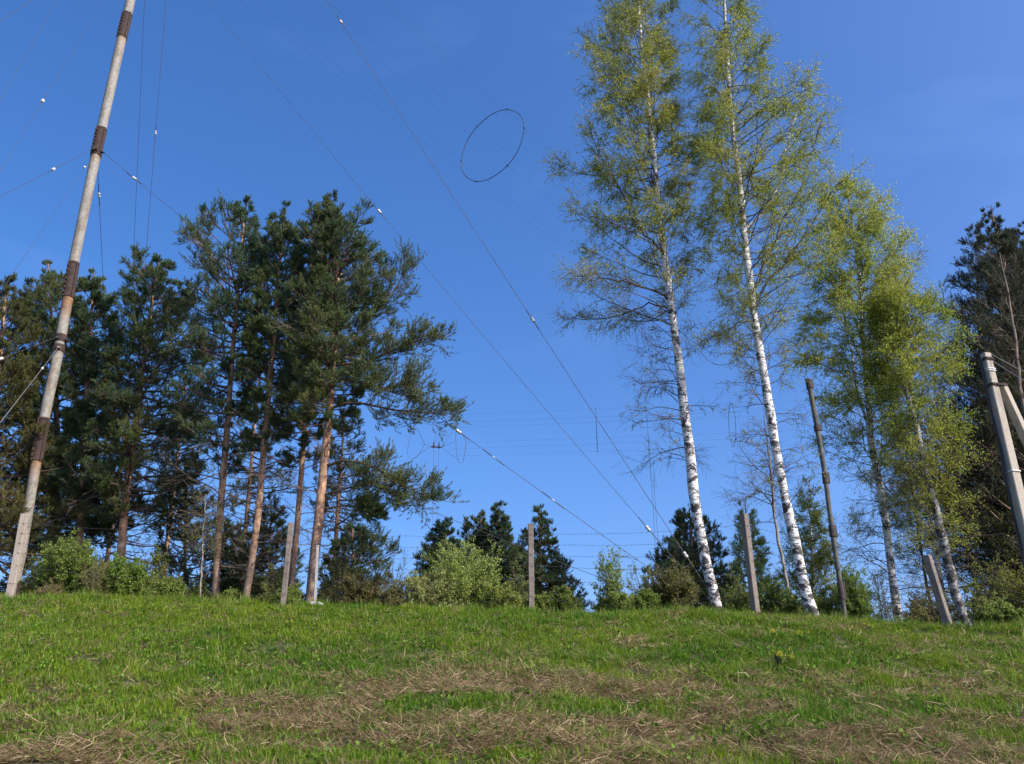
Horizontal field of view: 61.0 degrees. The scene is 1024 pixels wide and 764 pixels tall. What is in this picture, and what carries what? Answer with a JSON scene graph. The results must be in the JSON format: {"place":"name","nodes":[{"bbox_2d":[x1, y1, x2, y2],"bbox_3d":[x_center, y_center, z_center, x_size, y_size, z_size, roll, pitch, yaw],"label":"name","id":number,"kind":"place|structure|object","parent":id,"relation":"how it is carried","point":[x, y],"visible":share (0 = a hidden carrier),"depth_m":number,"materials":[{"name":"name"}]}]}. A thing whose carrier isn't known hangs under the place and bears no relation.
{"place":"outdoors","nodes":[
{"label":"outdoors","id":0,"kind":"place"},
{"bbox_2d":[407,423,465,534],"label":"antenna feed","id":1,"kind":"object","parent":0,"point":[438,446],"visible":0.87,"depth_m":75.32,"materials":[{"name":"metal"}]},
{"bbox_2d":[0,591,1023,763],"bbox_3d":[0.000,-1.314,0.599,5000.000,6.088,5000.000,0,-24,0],"label":"ground","id":2,"kind":"structure","parent":0,"point":[385,653],"depth_m":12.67,"materials":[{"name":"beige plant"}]},
{"bbox_2d":[0,566,39,596],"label":"shrub","id":3,"kind":"object","parent":2,"relation":"on","point":[3,585],"visible":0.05,"depth_m":30.80,"materials":[{"name":"green plant"}]},
{"bbox_2d":[18,579,40,596],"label":"shrub","id":4,"kind":"object","parent":2,"relation":"on","point":[27,588],"visible":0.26,"depth_m":24.08,"materials":[{"name":"green plant"}]},
{"bbox_2d":[23,551,47,581],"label":"sapling clump","id":5,"kind":"object","parent":2,"relation":"on","point":[35,558],"visible":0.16,"depth_m":24.91,"materials":[{"name":"green plant"}]},
{"bbox_2d":[0,272,86,594],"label":"pine tree","id":6,"kind":"object","parent":2,"relation":"on","point":[27,368],"visible":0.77,"depth_m":30.35,"materials":[{"name":"green plant"}]},
{"bbox_2d":[33,577,66,595],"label":"shrub","id":7,"kind":"object","parent":2,"relation":"on","point":[55,588],"visible":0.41,"depth_m":23.64,"materials":[{"name":"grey plant"}]},
{"bbox_2d":[0,259,123,575],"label":"pine tree","id":8,"kind":"object","parent":2,"relation":"on","point":[51,286],"visible":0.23,"depth_m":32.95,"materials":[{"name":"green plant"}]},
{"bbox_2d":[30,529,103,593],"bbox_3d":[-12.619,5.233,24.633,1.991,2.316,2.035,0,-24,0],"label":"shrub","id":9,"kind":"object","parent":2,"relation":"on","point":[67,565],"visible":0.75,"depth_m":24.21,"materials":[{"name":"green plant"}]},
{"bbox_2d":[15,0,135,597],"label":"radio mast","id":10,"kind":"object","parent":2,"relation":"on","point":[68,295],"visible":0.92,"depth_m":32.48,"materials":[{"name":"metal"}]},
{"bbox_2d":[0,146,95,196],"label":"guy wire","id":11,"kind":"object","parent":10,"relation":"attached to","point":[93,148],"visible":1,"depth_m":31.41,"materials":[{"name":"grey metal"}]},
{"bbox_2d":[0,147,97,291],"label":"guy wire","id":12,"kind":"object","parent":10,"relation":"attached to","point":[84,167],"visible":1,"depth_m":22.72,"materials":[{"name":"grey metal"}]},
{"bbox_2d":[1,4,100,169],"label":"guy wire","id":13,"kind":"object","parent":10,"relation":"attached to","point":[42,100],"visible":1,"depth_m":17.35,"materials":[{"name":"grey metal"}]},
{"bbox_2d":[98,179,116,535],"bbox_3d":[-18.427,0.809,39.812,0.104,14.221,17.216,5,-25,-10],"label":"guy wire","id":14,"kind":"object","parent":10,"relation":"attached to","point":[101,241],"visible":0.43,"depth_m":36.22,"materials":[{"name":"grey metal"}]},
{"bbox_2d":[124,0,144,472],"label":"guy wire","id":15,"kind":"object","parent":10,"relation":"attached to","point":[138,136],"visible":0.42,"depth_m":41.64,"materials":[{"name":"grey metal"}]},
{"bbox_2d":[133,3,165,416],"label":"guy wire","id":16,"kind":"object","parent":10,"relation":"attached to","point":[155,133],"visible":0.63,"depth_m":44.88,"materials":[{"name":"grey metal"}]},
{"bbox_2d":[64,337,629,588],"bbox_3d":[-4.967,2.683,28.165,22.607,10.511,0.160,-3,-25,6],"label":"guy wire","id":17,"kind":"object","parent":10,"relation":"attached to","point":[66,339],"visible":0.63,"depth_m":28.07,"materials":[{"name":"grey metal"}]},
{"bbox_2d":[101,150,703,605],"bbox_3d":[-5.156,-1.185,29.955,22.992,19.034,0.169,-3,-25,6],"label":"guy wire","id":18,"kind":"object","parent":10,"relation":"attached to","point":[427,408],"visible":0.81,"depth_m":27.85,"materials":[{"name":"grey metal"}]},
{"bbox_2d":[207,0,708,598],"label":"guy wire","id":19,"kind":"object","parent":10,"relation":"attached to","point":[465,314],"visible":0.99,"depth_m":29.58,"materials":[{"name":"grey metal"}]},
{"bbox_2d":[327,0,707,588],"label":"guy wire","id":20,"kind":"object","parent":10,"relation":"attached to","point":[533,320],"visible":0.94,"depth_m":29.58,"materials":[{"name":"grey metal"}]},
{"bbox_2d":[36,267,133,551],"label":"pine tree","id":21,"kind":"object","parent":2,"relation":"on","point":[83,329],"visible":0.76,"depth_m":31.55,"materials":[{"name":"green plant"}]},
{"bbox_2d":[74,553,113,595],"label":"shrub","id":22,"kind":"object","parent":2,"relation":"on","point":[88,583],"visible":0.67,"depth_m":23.86,"materials":[{"name":"green plant"}]},
{"bbox_2d":[95,548,149,596],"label":"shrub","id":23,"kind":"object","parent":2,"relation":"on","point":[129,574],"visible":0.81,"depth_m":24.20,"materials":[{"name":"green plant"}]},
{"bbox_2d":[95,401,172,569],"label":"pine tree","id":24,"kind":"object","parent":2,"relation":"on","point":[108,548],"visible":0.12,"depth_m":36.81,"materials":[{"name":"green plant"}]},
{"bbox_2d":[62,241,220,570],"bbox_3d":[-12.846,1.542,30.751,4.624,14.669,4.368,16,-29,-31],"label":"pine tree","id":25,"kind":"object","parent":2,"relation":"on","point":[133,397],"visible":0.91,"depth_m":30.38,"materials":[{"name":"green plant"}]},
{"bbox_2d":[138,540,170,586],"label":"sapling clump","id":26,"kind":"object","parent":2,"relation":"on","point":[158,559],"visible":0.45,"depth_m":25.32,"materials":[{"name":"green plant"}]},
{"bbox_2d":[137,572,188,597],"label":"shrub","id":27,"kind":"object","parent":2,"relation":"on","point":[168,587],"visible":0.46,"depth_m":23.93,"materials":[{"name":"green plant"}]},
{"bbox_2d":[131,392,234,576],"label":"pine tree","id":28,"kind":"object","parent":2,"relation":"on","point":[200,486],"visible":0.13,"depth_m":35.53,"materials":[{"name":"green plant"}]},
{"bbox_2d":[149,465,234,593],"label":"young pine","id":29,"kind":"object","parent":2,"relation":"on","point":[184,569],"visible":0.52,"depth_m":30.18,"materials":[{"name":"green plant"}]},
{"bbox_2d":[181,579,213,597],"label":"shrub","id":30,"kind":"object","parent":2,"relation":"on","point":[195,589],"visible":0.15,"depth_m":26.09,"materials":[{"name":"green plant"}]},
{"bbox_2d":[171,488,235,594],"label":"young birch","id":31,"kind":"object","parent":2,"relation":"on","point":[203,525],"visible":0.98,"depth_m":25.67,"materials":[{"name":"green plant"}]},
{"bbox_2d":[148,189,289,596],"bbox_3d":[-9.693,0.222,29.040,5.515,16.009,4.634,0,-24,0],"label":"pine tree","id":32,"kind":"object","parent":2,"relation":"on","point":[250,259],"visible":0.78,"depth_m":29.54,"materials":[{"name":"green plant"}]},
{"bbox_2d":[211,587,246,600],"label":"shrub","id":33,"kind":"object","parent":2,"relation":"on","point":[228,592],"visible":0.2,"depth_m":23.97,"materials":[{"name":"green plant"}]},
{"bbox_2d":[207,521,256,593],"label":"young pine","id":34,"kind":"object","parent":2,"relation":"on","point":[236,584],"visible":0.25,"depth_m":30.77,"materials":[{"name":"green plant"}]},
{"bbox_2d":[198,380,308,577],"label":"pine tree","id":35,"kind":"object","parent":2,"relation":"on","point":[252,480],"visible":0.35,"depth_m":36.47,"materials":[{"name":"green plant"}]},
{"bbox_2d":[188,200,328,597],"bbox_3d":[-7.542,0.413,28.438,4.145,15.160,4.036,0,-24,0],"label":"pine tree","id":36,"kind":"object","parent":2,"relation":"on","point":[279,234],"visible":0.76,"depth_m":28.43,"materials":[{"name":"green plant"}]},
{"bbox_2d":[240,570,287,602],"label":"shrub","id":37,"kind":"object","parent":2,"relation":"on","point":[257,590],"visible":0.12,"depth_m":26.52,"materials":[{"name":"green plant"}]},
{"bbox_2d":[224,494,307,599],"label":"young pine","id":38,"kind":"object","parent":2,"relation":"on","point":[274,517],"visible":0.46,"depth_m":29.02,"materials":[{"name":"green plant"}]},
{"bbox_2d":[258,545,282,603],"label":"sapling clump","id":39,"kind":"object","parent":2,"relation":"on","point":[268,589],"visible":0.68,"depth_m":25.71,"materials":[{"name":"green plant"}]},
{"bbox_2d":[271,583,303,606],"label":"shrub","id":40,"kind":"object","parent":2,"relation":"on","point":[296,591],"visible":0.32,"depth_m":23.77,"materials":[{"name":"green plant"}]},
{"bbox_2d":[232,223,351,593],"bbox_3d":[-7.072,1.119,30.161,3.463,15.387,3.270,0,-24,0],"label":"pine tree","id":41,"kind":"object","parent":2,"relation":"on","point":[298,507],"visible":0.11,"depth_m":28.85,"materials":[{"name":"green plant"}]},
{"bbox_2d":[314,545,318,600],"bbox_3d":[-5.165,5.264,22.880,0.162,1.941,0.084,7,-26,-16],"label":"metal stake","id":42,"kind":"object","parent":2,"relation":"on","point":[316,570],"visible":0.83,"depth_m":22.96,"materials":[{"name":"grey metal"}]},
{"bbox_2d":[279,407,392,580],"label":"pine tree","id":43,"kind":"object","parent":2,"relation":"on","point":[342,467],"visible":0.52,"depth_m":34.10,"materials":[{"name":"green plant"}]},
{"bbox_2d":[317,541,355,603],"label":"sapling clump","id":44,"kind":"object","parent":2,"relation":"on","point":[332,588],"visible":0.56,"depth_m":25.41,"materials":[{"name":"green plant"}]},
{"bbox_2d":[326,571,383,605],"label":"shrub","id":45,"kind":"object","parent":2,"relation":"on","point":[353,590],"visible":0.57,"depth_m":23.98,"materials":[{"name":"green plant"}]},
{"bbox_2d":[317,521,401,595],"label":"young pine","id":46,"kind":"object","parent":2,"relation":"on","point":[362,541],"visible":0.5,"depth_m":27.35,"materials":[{"name":"green plant"}]},
{"bbox_2d":[257,189,473,602],"bbox_3d":[-4.586,-0.138,27.073,7.003,15.200,4.118,-11,-27,22],"label":"pine tree","id":47,"kind":"object","parent":2,"relation":"on","point":[331,305],"visible":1,"depth_m":27.28,"materials":[{"name":"green plant"}]},
{"bbox_2d":[371,587,405,607],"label":"shrub","id":48,"kind":"object","parent":2,"relation":"on","point":[396,601],"visible":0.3,"depth_m":23.88,"materials":[{"name":"green plant"}]},
{"bbox_2d":[377,577,408,606],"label":"shrub","id":49,"kind":"object","parent":2,"relation":"on","point":[393,587],"visible":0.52,"depth_m":24.18,"materials":[{"name":"green plant"}]},
{"bbox_2d":[373,546,418,597],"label":"sapling clump","id":50,"kind":"object","parent":2,"relation":"on","point":[388,576],"visible":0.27,"depth_m":24.93,"materials":[{"name":"plant"}]},
{"bbox_2d":[396,568,461,609],"bbox_3d":[-2.320,6.090,24.584,1.975,1.678,1.958,15,-28,-29],"label":"willow bush","id":51,"kind":"object","parent":2,"relation":"on","point":[419,593],"visible":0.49,"depth_m":24.20,"materials":[{"name":"green plant"}]},
{"bbox_2d":[412,516,462,586],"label":"pine tree","id":52,"kind":"object","parent":2,"relation":"on","point":[441,528],"visible":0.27,"depth_m":36.12,"materials":[{"name":"green plant"}]},
{"bbox_2d":[420,536,508,608],"bbox_3d":[-1.402,5.764,25.489,2.387,2.765,2.610,13,-27,-26],"label":"willow bush","id":53,"kind":"object","parent":2,"relation":"on","point":[475,589],"visible":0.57,"depth_m":25.03,"materials":[{"name":"green plant"}]},
{"bbox_2d":[456,509,506,583],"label":"pine tree","id":54,"kind":"object","parent":2,"relation":"on","point":[479,520],"visible":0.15,"depth_m":38.32,"materials":[{"name":"green plant"}]},
{"bbox_2d":[474,500,521,591],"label":"pine tree","id":55,"kind":"object","parent":2,"relation":"on","point":[502,525],"visible":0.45,"depth_m":37.27,"materials":[{"name":"green plant"}]},
{"bbox_2d":[478,582,522,608],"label":"willow bush","id":56,"kind":"object","parent":2,"relation":"on","point":[494,594],"visible":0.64,"depth_m":23.97,"materials":[{"name":"green plant"}]},
{"bbox_2d":[0,587,1023,763],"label":"grass","id":57,"kind":"structure","parent":2,"relation":"on","point":[810,711],"depth_m":14.09,"materials":[{"name":"green plant"}]},
{"bbox_2d":[0,513,1023,624],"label":"barbed wire fence","id":58,"kind":"object","parent":2,"relation":"on","point":[929,564],"visible":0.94,"depth_m":23.18,"materials":[{"name":"concrete"}]},
{"bbox_2d":[0,586,1023,632],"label":"tall grass","id":59,"kind":"structure","parent":2,"relation":"on","point":[646,612],"depth_m":21.83,"materials":[{"name":"green plant"}]},
{"bbox_2d":[495,552,528,605],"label":"sapling clump","id":60,"kind":"object","parent":2,"relation":"on","point":[511,582],"visible":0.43,"depth_m":25.05,"materials":[{"name":"green plant"}]},
{"bbox_2d":[522,591,557,611],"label":"shrub","id":61,"kind":"object","parent":2,"relation":"on","point":[541,601],"visible":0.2,"depth_m":23.84,"materials":[{"name":"green plant"}]},
{"bbox_2d":[503,504,595,611],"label":"pine tree","id":62,"kind":"object","parent":2,"relation":"on","point":[553,573],"visible":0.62,"depth_m":34.73,"materials":[{"name":"green plant"}]},
{"bbox_2d":[541,583,583,612],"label":"shrub","id":63,"kind":"object","parent":2,"relation":"on","point":[564,594],"visible":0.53,"depth_m":23.88,"materials":[{"name":"green plant"}]},
{"bbox_2d":[590,591,636,612],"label":"shrub","id":64,"kind":"object","parent":2,"relation":"on","point":[623,597],"visible":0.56,"depth_m":23.68,"materials":[{"name":"green plant"}]},
{"bbox_2d":[588,546,639,609],"bbox_3d":[2.787,5.686,24.498,1.370,2.268,1.428,19,-31,-36],"label":"sapling clump","id":65,"kind":"object","parent":2,"relation":"on","point":[613,577],"visible":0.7,"depth_m":24.35,"materials":[{"name":"green plant"}]},
{"bbox_2d":[534,0,723,609],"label":"birch tree","id":66,"kind":"object","parent":2,"relation":"on","point":[646,53],"visible":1,"depth_m":30.67,"materials":[{"name":"green plant"}]},
{"bbox_2d":[622,549,655,598],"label":"sapling clump","id":67,"kind":"object","parent":2,"relation":"on","point":[648,569],"visible":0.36,"depth_m":25.26,"materials":[{"name":"plant"}]},
{"bbox_2d":[627,587,661,610],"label":"shrub","id":68,"kind":"object","parent":2,"relation":"on","point":[645,597],"visible":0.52,"depth_m":24.02,"materials":[{"name":"green plant"}]},
{"bbox_2d":[646,558,701,609],"bbox_3d":[4.610,5.957,24.784,1.634,1.886,1.709,0,-24,0],"label":"shrub","id":69,"kind":"object","parent":2,"relation":"on","point":[682,587],"visible":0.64,"depth_m":24.48,"materials":[{"name":"green plant"}]},
{"bbox_2d":[641,504,737,609],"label":"pine tree","id":70,"kind":"object","parent":2,"relation":"on","point":[680,516],"visible":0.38,"depth_m":30.70,"materials":[{"name":"green plant"}]},
{"bbox_2d":[716,564,743,609],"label":"sapling clump","id":71,"kind":"object","parent":2,"relation":"on","point":[732,588],"visible":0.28,"depth_m":26.29,"materials":[{"name":"green plant"}]},
{"bbox_2d":[724,582,768,613],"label":"shrub","id":72,"kind":"object","parent":2,"relation":"on","point":[737,602],"visible":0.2,"depth_m":25.30,"materials":[{"name":"green plant"}]},
{"bbox_2d":[720,501,779,605],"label":"young larch","id":73,"kind":"object","parent":2,"relation":"on","point":[759,556],"visible":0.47,"depth_m":30.02,"materials":[{"name":"green plant"}]},
{"bbox_2d":[713,387,804,591],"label":"alder tree","id":74,"kind":"object","parent":2,"relation":"on","point":[771,475],"visible":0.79,"depth_m":27.66,"materials":[{"name":"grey plant"}]},
{"bbox_2d":[672,0,874,615],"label":"birch tree","id":75,"kind":"object","parent":2,"relation":"on","point":[714,151],"visible":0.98,"depth_m":29.71,"materials":[{"name":"green plant"}]},
{"bbox_2d":[758,575,802,615],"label":"shrub","id":76,"kind":"object","parent":2,"relation":"on","point":[773,596],"visible":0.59,"depth_m":25.15,"materials":[{"name":"green plant"}]},
{"bbox_2d":[773,648,793,666],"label":"flowering plant","id":77,"kind":"object","parent":2,"relation":"on","point":[777,658],"visible":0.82,"depth_m":14.50,"materials":[{"name":"green plant"}]},
{"bbox_2d":[803,585,839,615],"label":"shrub","id":78,"kind":"object","parent":2,"relation":"on","point":[823,605],"visible":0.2,"depth_m":26.82,"materials":[{"name":"green plant"}]},
{"bbox_2d":[771,473,874,614],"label":"young birch","id":79,"kind":"object","parent":2,"relation":"on","point":[816,559],"visible":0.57,"depth_m":30.16,"materials":[{"name":"green plant"}]},
{"bbox_2d":[805,378,846,615],"bbox_3d":[9.941,3.950,27.212,0.292,8.862,0.224,0,-24,0],"label":"steel pole","id":80,"kind":"object","parent":2,"relation":"on","point":[832,527],"visible":0.92,"depth_m":27.31,"materials":[{"name":"grey metal"}]},
{"bbox_2d":[830,561,883,620],"bbox_3d":[10.426,6.764,26.404,1.668,2.724,1.429,-11,-27,23],"label":"shrub","id":81,"kind":"object","parent":2,"relation":"on","point":[855,604],"visible":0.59,"depth_m":26.26,"materials":[{"name":"green plant"}]},
{"bbox_2d":[768,165,978,622],"bbox_3d":[12.445,0.126,30.373,6.260,18.366,4.704,0,-24,0],"label":"birch tree","id":82,"kind":"object","parent":2,"relation":"on","point":[835,299],"visible":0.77,"depth_m":30.52,"materials":[{"name":"green plant"}]},
{"bbox_2d":[864,562,900,621],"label":"sapling clump","id":83,"kind":"object","parent":2,"relation":"on","point":[881,604],"visible":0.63,"depth_m":26.34,"materials":[{"name":"plant"}]},
{"bbox_2d":[867,420,966,613],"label":"thin tree","id":84,"kind":"object","parent":2,"relation":"on","point":[916,569],"visible":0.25,"depth_m":32.45,"materials":[{"name":"green plant"}]},
{"bbox_2d":[901,600,934,622],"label":"shrub","id":85,"kind":"object","parent":2,"relation":"on","point":[917,611],"visible":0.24,"depth_m":25.30,"materials":[{"name":"green plant"}]},
{"bbox_2d":[866,241,980,602],"bbox_3d":[15.806,2.061,33.185,4.587,17.149,3.583,0,-24,0],"label":"birch tree","id":86,"kind":"object","parent":2,"relation":"on","point":[937,557],"visible":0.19,"depth_m":33.32,"materials":[{"name":"green plant"}]},
{"bbox_2d":[844,253,1019,624],"bbox_3d":[13.231,1.756,28.206,5.205,13.458,4.405,0,-24,0],"label":"birch tree","id":87,"kind":"object","parent":2,"relation":"on","point":[897,331],"visible":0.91,"depth_m":27.91,"materials":[{"name":"green plant"}]},
{"bbox_2d":[901,587,971,624],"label":"shrub","id":88,"kind":"object","parent":2,"relation":"on","point":[954,613],"visible":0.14,"depth_m":27.75,"materials":[{"name":"green plant"}]},
{"bbox_2d":[875,201,1023,599],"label":"pine tree","id":89,"kind":"object","parent":2,"relation":"on","point":[993,479],"visible":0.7,"depth_m":33.17,"materials":[{"name":"green plant"}]},
{"bbox_2d":[919,393,1001,592],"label":"thin tree","id":90,"kind":"object","parent":2,"relation":"on","point":[962,560],"visible":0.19,"depth_m":31.45,"materials":[{"name":"green plant"}]},
{"bbox_2d":[933,219,1023,551],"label":"pine tree","id":91,"kind":"object","parent":2,"relation":"on","point":[1017,231],"visible":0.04,"depth_m":37.34,"materials":[{"name":"green plant"}]},
{"bbox_2d":[954,455,1010,590],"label":"thin tree","id":92,"kind":"object","parent":2,"relation":"on","point":[978,552],"visible":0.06,"depth_m":33.22,"materials":[{"name":"green plant"}]},
{"bbox_2d":[960,562,1005,624],"bbox_3d":[13.590,6.340,25.071,1.347,2.166,1.156,9,-26,-18],"label":"sapling clump","id":93,"kind":"object","parent":2,"relation":"on","point":[978,602],"visible":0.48,"depth_m":24.98,"materials":[{"name":"green plant"}]},
{"bbox_2d":[957,560,1021,623],"bbox_3d":[15.701,7.269,27.983,2.436,3.059,2.430,0,-24,0],"label":"shrub","id":94,"kind":"object","parent":2,"relation":"on","point":[982,586],"visible":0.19,"depth_m":28.01,"materials":[{"name":"green plant"}]},
{"bbox_2d":[956,240,1023,419],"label":"bare tree","id":95,"kind":"object","parent":2,"relation":"on","point":[1017,365],"visible":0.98,"depth_m":31.16,"materials":[{"name":"brown plant"}]},
{"bbox_2d":[959,490,1023,610],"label":"shrub","id":96,"kind":"object","parent":2,"relation":"on","point":[999,541],"visible":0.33,"depth_m":29.70,"materials":[{"name":"green plant"}]},
{"bbox_2d":[974,596,1023,624],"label":"shrub","id":97,"kind":"object","parent":2,"relation":"on","point":[1010,611],"visible":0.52,"depth_m":24.14,"materials":[{"name":"green plant"}]},
{"bbox_2d":[978,352,1023,567],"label":"concrete pole","id":98,"kind":"object","parent":2,"relation":"on","point":[997,392],"visible":1,"depth_m":21.92,"materials":[{"name":"concrete"}]},
{"bbox_2d":[987,551,1023,609],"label":"shrub","id":99,"kind":"object","parent":2,"relation":"on","point":[1018,589],"visible":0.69,"depth_m":26.81,"materials":[{"name":"green plant"}]},
{"bbox_2d":[0,0,1023,623],"label":"sky","id":100,"kind":"structure","parent":0,"point":[934,89],"materials":[{"name":"blue"}]},
{"bbox_2d":[241,2,832,449],"bbox_3d":[4.288,-6.857,41.071,3.309,3.254,76.573,-18,-30,34],"label":"cage antenna","id":101,"kind":"object","parent":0,"point":[511,160],"visible":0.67,"depth_m":35.21,"materials":[{"name":"metal"}]},
{"bbox_2d":[646,411,658,582],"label":"feeder line","id":102,"kind":"object","parent":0,"point":[651,485],"visible":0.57,"depth_m":62.50,"materials":[{"name":"metal"}]},
{"bbox_2d":[456,400,902,455],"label":"cage antenna","id":103,"kind":"object","parent":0,"point":[644,420],"visible":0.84,"depth_m":70.73,"materials":[{"name":"metal"}]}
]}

